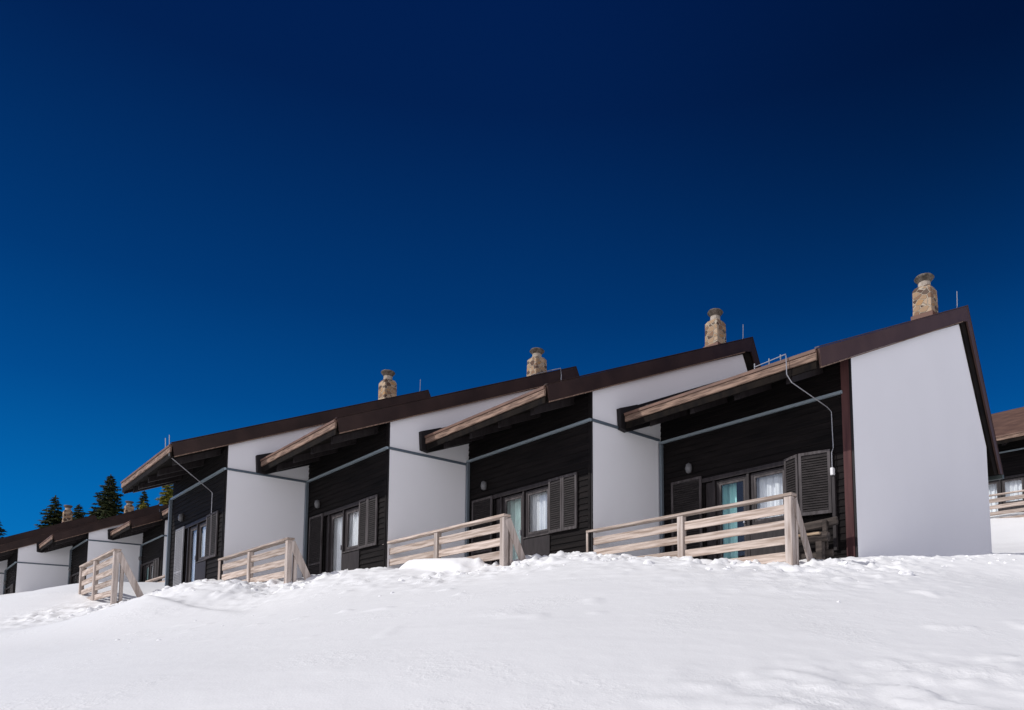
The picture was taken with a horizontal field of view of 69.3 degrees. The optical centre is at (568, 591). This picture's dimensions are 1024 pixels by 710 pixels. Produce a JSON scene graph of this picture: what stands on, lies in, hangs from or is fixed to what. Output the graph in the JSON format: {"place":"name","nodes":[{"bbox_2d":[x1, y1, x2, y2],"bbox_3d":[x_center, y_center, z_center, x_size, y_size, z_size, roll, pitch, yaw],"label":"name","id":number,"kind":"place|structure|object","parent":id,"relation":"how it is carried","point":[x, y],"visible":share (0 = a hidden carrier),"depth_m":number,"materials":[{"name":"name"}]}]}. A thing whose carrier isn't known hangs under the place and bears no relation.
{"place":"outdoors","nodes":[
{"label":"outdoors","id":0,"kind":"place"},
{"bbox_2d":[0,512,1023,709],"bbox_3d":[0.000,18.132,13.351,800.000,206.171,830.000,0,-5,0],"label":"snow ground","id":1,"kind":"structure","parent":0,"point":[551,632],"depth_m":6.79,"materials":[{"name":"white snow"}]},
{"bbox_2d":[0,521,6,537],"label":"spruce tree","id":2,"kind":"object","parent":1,"relation":"on","point":[1,531],"visible":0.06,"depth_m":63.12,"materials":[{"name":"green plant"}]},
{"bbox_2d":[0,505,96,594],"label":"terraced house","id":3,"kind":"structure","parent":1,"relation":"on","point":[67,520],"depth_m":38.84,"materials":[{"name":"white paint"}]},
{"bbox_2d":[0,505,96,544],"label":"roof","id":4,"kind":"structure","parent":3,"relation":"in","point":[67,517],"depth_m":39.21,"materials":[{"name":"brown wood"}]},
{"bbox_2d":[34,495,62,528],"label":"spruce tree","id":5,"kind":"object","parent":1,"relation":"on","point":[53,517],"visible":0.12,"depth_m":62.56,"materials":[{"name":"green plant"}]},
{"bbox_2d":[72,504,84,519],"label":"spruce tree","id":6,"kind":"object","parent":1,"relation":"on","point":[77,515],"visible":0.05,"depth_m":60.74,"materials":[{"name":"green plant"}]},
{"bbox_2d":[0,501,158,594],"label":"terraced house","id":7,"kind":"structure","parent":1,"relation":"on","point":[29,567],"depth_m":35.35,"materials":[{"name":"white paint"}]},
{"bbox_2d":[0,501,158,560],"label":"roof","id":8,"kind":"structure","parent":7,"relation":"in","point":[8,549],"depth_m":35.39,"materials":[{"name":"brown wood"}]},
{"bbox_2d":[80,474,123,519],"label":"spruce tree","id":9,"kind":"object","parent":1,"relation":"on","point":[111,501],"visible":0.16,"depth_m":60.61,"materials":[{"name":"green plant"}]},
{"bbox_2d":[36,504,168,584],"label":"terraced house","id":10,"kind":"structure","parent":1,"relation":"on","point":[88,542],"depth_m":34.07,"materials":[{"name":"white paint"}]},
{"bbox_2d":[36,504,168,582],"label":"roof","id":11,"kind":"structure","parent":10,"relation":"in","point":[66,538],"depth_m":33.79,"materials":[{"name":"brown wood"}]},
{"bbox_2d":[98,510,110,518],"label":"spruce tree","id":12,"kind":"object","parent":1,"relation":"on","point":[104,514],"visible":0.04,"depth_m":58.76,"materials":[{"name":"green plant"}]},
{"bbox_2d":[78,549,143,604],"bbox_3d":[-11.192,0.145,19.473,2.313,1.845,4.295,5,-7,-42],"label":"deck railing","id":13,"kind":"object","parent":1,"relation":"on","point":[117,558],"visible":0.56,"depth_m":17.70,"materials":[{"name":"brown wood"}]},
{"bbox_2d":[108,512,167,581],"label":"terraced house","id":14,"kind":"structure","parent":1,"relation":"on","point":[153,528],"depth_m":32.70,"materials":[{"name":"white paint"}]},
{"bbox_2d":[108,512,161,578],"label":"roof","id":15,"kind":"structure","parent":14,"relation":"in","point":[139,525],"depth_m":32.12,"materials":[{"name":"brown wood"}]},
{"bbox_2d":[145,564,151,580],"bbox_3d":[-19.348,-0.026,33.926,0.207,2.370,0.983,5,-7,-42],"label":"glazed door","id":16,"kind":"structure","parent":14,"relation":"in","point":[147,566],"depth_m":34.10,"materials":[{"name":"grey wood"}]},
{"bbox_2d":[135,490,149,509],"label":"spruce tree","id":17,"kind":"object","parent":1,"relation":"on","point":[144,498],"visible":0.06,"depth_m":64.96,"materials":[{"name":"green plant"}]},
{"bbox_2d":[139,501,146,508],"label":"larch tree","id":18,"kind":"object","parent":1,"relation":"on","point":[143,506],"visible":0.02,"depth_m":58.82,"materials":[{"name":"green plant"}]},
{"bbox_2d":[145,575,164,581],"bbox_3d":[-13.630,0.033,24.447,0.140,0.945,2.650,5,-7,-42],"label":"deck railing","id":19,"kind":"object","parent":1,"relation":"on","point":[157,578],"visible":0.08,"depth_m":24.36,"materials":[{"name":"brown wood"}]},
{"bbox_2d":[155,484,172,505],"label":"larch tree","id":20,"kind":"object","parent":1,"relation":"on","point":[168,494],"visible":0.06,"depth_m":60.76,"materials":[{"name":"green plant"}]},
{"bbox_2d":[159,507,168,520],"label":"terraced house","id":21,"kind":"structure","parent":1,"relation":"on","point":[163,512],"depth_m":31.89,"materials":[{"name":"white paint"}]},
{"bbox_2d":[159,507,168,520],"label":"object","id":22,"kind":"structure","parent":21,"relation":"in","point":[163,512],"depth_m":31.89,"materials":[{"name":"brown wood"}]},
{"bbox_2d":[218,537,310,582],"bbox_3d":[-6.583,-0.039,17.741,2.185,1.745,4.475,5,-7,-42],"label":"deck railing","id":23,"kind":"object","parent":1,"relation":"on","point":[288,573],"visible":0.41,"depth_m":16.26,"materials":[{"name":"brown wood"}]},
{"bbox_2d":[121,369,430,586],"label":"terraced house","id":24,"kind":"structure","parent":1,"relation":"on","point":[226,499],"depth_m":19.68,"materials":[{"name":"white paint"}]},
{"bbox_2d":[188,525,203,582],"bbox_3d":[-10.525,-0.831,20.757,0.192,1.970,0.986,5,-7,-41],"label":"glazed door","id":25,"kind":"structure","parent":24,"relation":"in","point":[193,531],"depth_m":20.87,"materials":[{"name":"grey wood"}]},
{"bbox_2d":[121,369,430,562],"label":"roof","id":26,"kind":"structure","parent":24,"relation":"in","point":[387,391],"depth_m":20.05,"materials":[{"name":"brown wood"}]},
{"bbox_2d":[255,347,578,576],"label":"terraced house","id":27,"kind":"structure","parent":1,"relation":"on","point":[377,479],"depth_m":17.93,"materials":[{"name":"white paint"}]},
{"bbox_2d":[329,512,342,572],"bbox_3d":[-5.917,-1.004,18.927,0.248,1.970,0.983,5,-7,-42],"label":"glazed door","id":28,"kind":"structure","parent":27,"relation":"in","point":[336,519],"depth_m":19.05,"materials":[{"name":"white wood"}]},
{"bbox_2d":[255,347,578,553],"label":"roof","id":29,"kind":"structure","parent":27,"relation":"in","point":[538,375],"depth_m":18.27,"materials":[{"name":"brown wood"}]},
{"bbox_2d":[382,513,525,565],"bbox_3d":[-1.938,-0.338,15.961,2.185,1.745,4.615,5,-7,-42],"label":"deck railing","id":30,"kind":"object","parent":1,"relation":"on","point":[507,540],"visible":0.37,"depth_m":14.42,"materials":[{"name":"brown wood"}]},
{"bbox_2d":[419,308,760,563],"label":"terraced house","id":31,"kind":"structure","parent":1,"relation":"on","point":[562,465],"depth_m":16.22,"materials":[{"name":"white paint"}]},
{"bbox_2d":[503,493,521,559],"bbox_3d":[-1.256,-1.237,17.196,0.345,1.970,0.983,5,-7,-42],"label":"glazed door","id":32,"kind":"structure","parent":31,"relation":"in","point":[514,507],"depth_m":17.35,"materials":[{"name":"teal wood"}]},
{"bbox_2d":[419,308,760,538],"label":"roof","id":33,"kind":"structure","parent":31,"relation":"in","point":[716,347],"depth_m":16.53,"materials":[{"name":"brown wood"}]},
{"bbox_2d":[586,492,812,564],"bbox_3d":[2.743,-0.468,14.059,2.185,1.745,4.715,5,-7,-42],"label":"deck railing","id":34,"kind":"object","parent":1,"relation":"on","point":[791,523],"visible":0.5,"depth_m":12.61,"materials":[{"name":"brown wood"}]},
{"bbox_2d":[617,273,1003,559],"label":"terraced house","id":35,"kind":"structure","parent":1,"relation":"on","point":[879,442],"depth_m":14.93,"materials":[{"name":"white paint"}]},
{"bbox_2d":[716,475,747,558],"bbox_3d":[3.392,-1.345,15.329,0.347,1.970,0.983,5,-7,-42],"label":"glazed door","id":36,"kind":"structure","parent":35,"relation":"in","point":[726,488],"depth_m":15.45,"materials":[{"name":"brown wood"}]},
{"bbox_2d":[617,273,1003,550],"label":"roof","id":37,"kind":"structure","parent":35,"relation":"in","point":[925,319],"depth_m":14.66,"materials":[{"name":"brown wood"}]},
{"bbox_2d":[783,516,838,559],"bbox_3d":[4.274,-0.730,13.200,0.405,1.144,1.019,5,-7,-42],"label":"log bench","id":38,"kind":"object","parent":1,"relation":"on","point":[822,551],"visible":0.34,"depth_m":13.01,"materials":[{"name":"brown wood"}]},
{"bbox_2d":[988,407,1023,512],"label":"terraced house","id":39,"kind":"structure","parent":1,"relation":"on","point":[1008,425],"depth_m":30.32,"materials":[{"name":"black paint"}]},
{"bbox_2d":[988,480,1000,511],"bbox_3d":[17.591,-3.567,30.903,0.348,1.970,0.983,5,-7,-42],"label":"glazed door","id":40,"kind":"structure","parent":39,"relation":"in","point":[993,486],"depth_m":30.85,"materials":[{"name":"white wood"}]},
{"bbox_2d":[989,490,1023,517],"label":"deck railing","id":41,"kind":"object","parent":39,"relation":"attached to","point":[1008,498],"visible":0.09,"depth_m":28.28,"materials":[{"name":"brown wood"}]},
{"bbox_2d":[991,407,1023,503],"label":"roof","id":42,"kind":"structure","parent":39,"relation":"in","point":[1008,425],"depth_m":30.37,"materials":[{"name":"brown wood"}]},
{"bbox_2d":[0,0,1023,536],"label":"sky","id":43,"kind":"structure","parent":0,"point":[216,216],"materials":[{"name":"blue"}]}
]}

